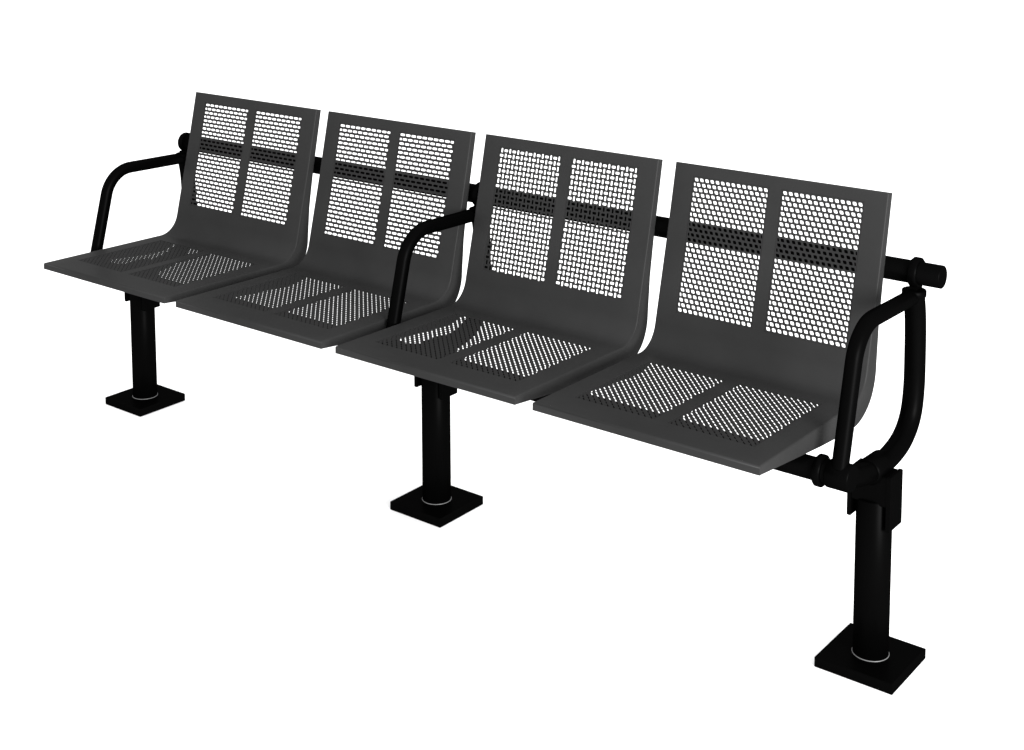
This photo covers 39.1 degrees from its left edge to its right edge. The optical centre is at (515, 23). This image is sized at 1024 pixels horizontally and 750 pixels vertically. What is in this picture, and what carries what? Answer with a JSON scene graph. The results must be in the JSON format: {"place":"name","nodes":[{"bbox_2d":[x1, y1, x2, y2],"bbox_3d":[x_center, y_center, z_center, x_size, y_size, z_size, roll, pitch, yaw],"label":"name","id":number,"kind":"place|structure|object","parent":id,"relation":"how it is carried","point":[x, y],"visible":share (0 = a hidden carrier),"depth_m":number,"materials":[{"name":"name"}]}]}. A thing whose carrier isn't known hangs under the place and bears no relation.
{"place":"outdoors","nodes":[
{"label":"outdoors","id":0,"kind":"place"},
{"bbox_2d":[0,0,1023,749],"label":"ground","id":1,"kind":"structure","parent":0,"point":[232,552],"depth_m":3.88,"materials":[{"name":"white"}]},
{"bbox_2d":[44,92,946,694],"bbox_3d":[-0.242,0.746,3.442,2.436,0.909,0.571,5,8,38],"label":"bench","id":2,"kind":"object","parent":1,"relation":"on","point":[832,384],"visible":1,"depth_m":3.28,"materials":[{"name":"metal"}]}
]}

